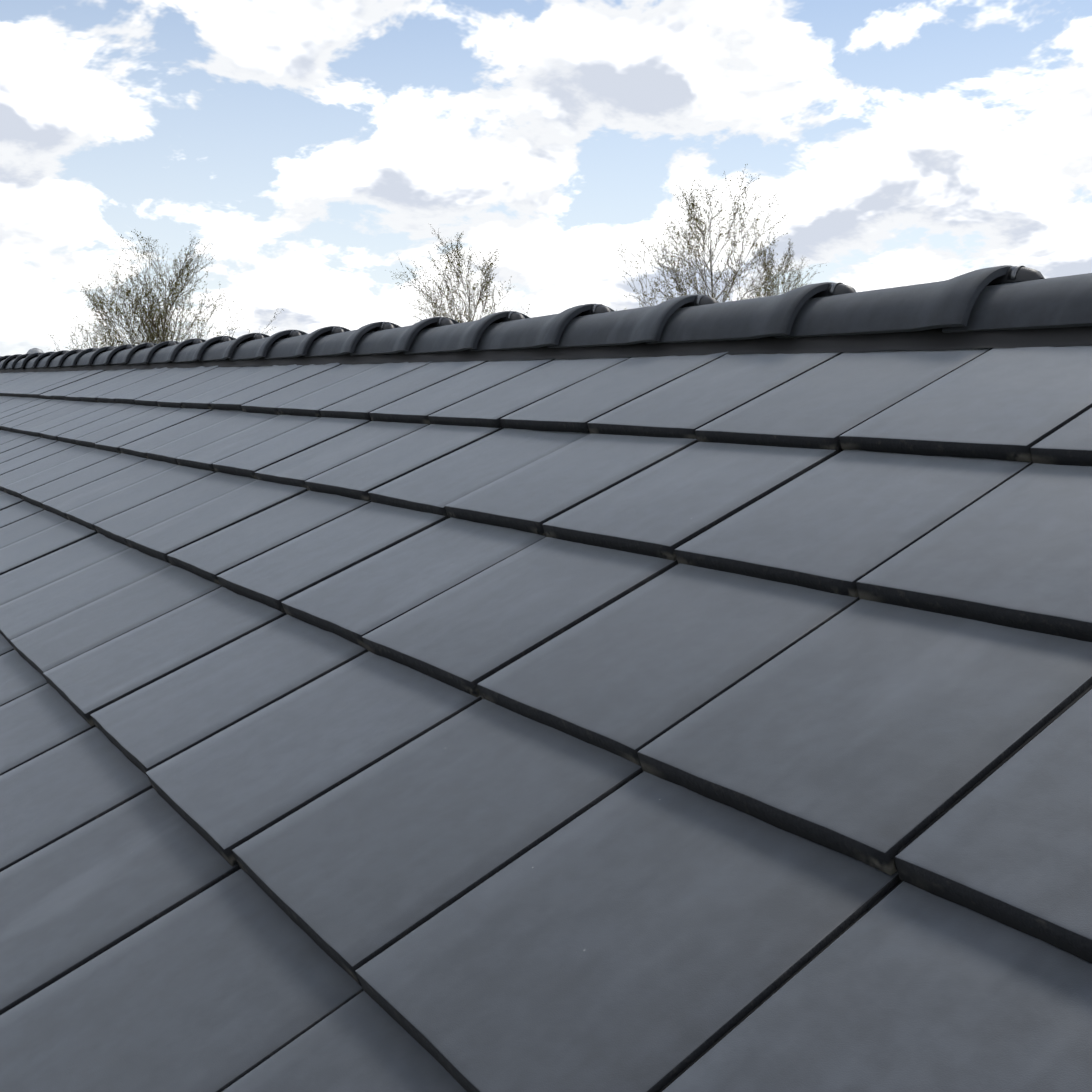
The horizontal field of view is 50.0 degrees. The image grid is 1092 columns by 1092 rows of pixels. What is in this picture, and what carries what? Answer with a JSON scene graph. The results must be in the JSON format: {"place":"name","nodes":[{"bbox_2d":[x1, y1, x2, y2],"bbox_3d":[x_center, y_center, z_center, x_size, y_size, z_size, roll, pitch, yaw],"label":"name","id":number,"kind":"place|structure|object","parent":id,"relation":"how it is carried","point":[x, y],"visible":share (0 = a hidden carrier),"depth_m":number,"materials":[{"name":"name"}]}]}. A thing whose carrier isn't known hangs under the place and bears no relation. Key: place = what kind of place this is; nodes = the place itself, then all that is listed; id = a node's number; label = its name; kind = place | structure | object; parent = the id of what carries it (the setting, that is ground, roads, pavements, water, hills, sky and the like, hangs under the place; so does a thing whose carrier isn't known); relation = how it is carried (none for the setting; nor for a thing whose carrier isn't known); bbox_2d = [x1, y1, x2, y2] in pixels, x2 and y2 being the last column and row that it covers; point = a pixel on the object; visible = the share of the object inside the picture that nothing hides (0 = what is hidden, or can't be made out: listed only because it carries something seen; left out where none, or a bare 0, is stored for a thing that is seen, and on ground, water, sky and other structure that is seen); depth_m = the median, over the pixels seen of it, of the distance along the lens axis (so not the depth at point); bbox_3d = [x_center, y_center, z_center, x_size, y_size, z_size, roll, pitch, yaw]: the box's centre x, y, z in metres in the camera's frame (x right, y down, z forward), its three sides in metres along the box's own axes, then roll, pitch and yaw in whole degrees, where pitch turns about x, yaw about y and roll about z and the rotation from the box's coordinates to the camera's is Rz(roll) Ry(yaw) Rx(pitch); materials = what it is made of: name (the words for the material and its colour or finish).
{"place":"outdoors","nodes":[
{"label":"outdoors","id":0,"kind":"place"},
{"bbox_2d":[0,345,1091,1091],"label":"roof tiles","id":1,"kind":"object","parent":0,"point":[708,723],"visible":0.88,"depth_m":1.23,"materials":[{"name":"grey tile"}]},
{"bbox_2d":[0,0,1091,355],"label":"sky","id":2,"kind":"structure","parent":0,"point":[315,147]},
{"label":"ground","id":3,"kind":"structure","parent":0,"visible":0},
{"bbox_2d":[48,229,283,350],"bbox_3d":[-7.609,-2.180,23.181,4.975,8.082,5.735,-5,10,-34],"label":"birch","id":4,"kind":"object","parent":3,"relation":"on","point":[150,336],"visible":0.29,"depth_m":22.50,"materials":[{"name":"green plant"}]},
{"bbox_2d":[389,224,530,324],"bbox_3d":[-1.129,-1.906,21.858,3.744,7.908,4.641,1,8,5],"label":"birch","id":5,"kind":"object","parent":3,"relation":"on","point":[452,300],"visible":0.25,"depth_m":20.84,"materials":[{"name":"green plant"}]},
{"bbox_2d":[616,164,826,310],"bbox_3d":[2.894,-2.293,21.211,4.046,8.858,4.895,0,8,-3],"label":"birch","id":6,"kind":"object","parent":3,"relation":"on","point":[691,247],"visible":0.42,"depth_m":20.75,"materials":[{"name":"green plant"}]},
{"bbox_2d":[740,236,823,298],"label":"birch","id":7,"kind":"object","parent":3,"relation":"on","point":[783,281],"visible":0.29,"depth_m":71.99,"materials":[{"name":"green plant"}]},
{"bbox_3d":[-2.831,1.515,7.539,7.936,5.187,18.800,-5,10,-34],"label":"house","id":8,"kind":"object","parent":3,"relation":"on","visible":0},
{"bbox_3d":[-2.831,-0.111,7.307,8.712,1.980,19.500,-5,10,-34],"label":"roof","id":9,"kind":"object","parent":8,"relation":"on","visible":0},
{"bbox_2d":[26,348,43,353],"bbox_3d":[-4.360,-1.476,10.032,0.170,0.435,0.170,-5,10,-34],"label":"vent pipe","id":10,"kind":"object","parent":9,"relation":"on","point":[33,350],"visible":0.25,"depth_m":9.96,"materials":[{"name":"grey metal"}]},
{"bbox_2d":[0,326,1091,372],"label":"ridge roll","id":11,"kind":"object","parent":9,"relation":"on","point":[937,339],"visible":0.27,"depth_m":2.34,"materials":[{"name":"black"}]},
{"bbox_2d":[0,265,1091,368],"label":"ridge tiles","id":12,"kind":"object","parent":11,"relation":"on","point":[975,300],"visible":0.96,"depth_m":2.42,"materials":[{"name":"ceramic"}]},
{"bbox_2d":[0,266,1024,357],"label":"ridge clip straps","id":13,"kind":"object","parent":12,"relation":"on","point":[1012,272],"visible":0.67,"depth_m":2.53,"materials":[{"name":"grey metal"}]},
{"bbox_2d":[8,266,1044,357],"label":"ridge clips","id":14,"kind":"object","parent":12,"relation":"on","point":[1025,274],"visible":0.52,"depth_m":2.81,"materials":[{"name":"black"}]}
]}

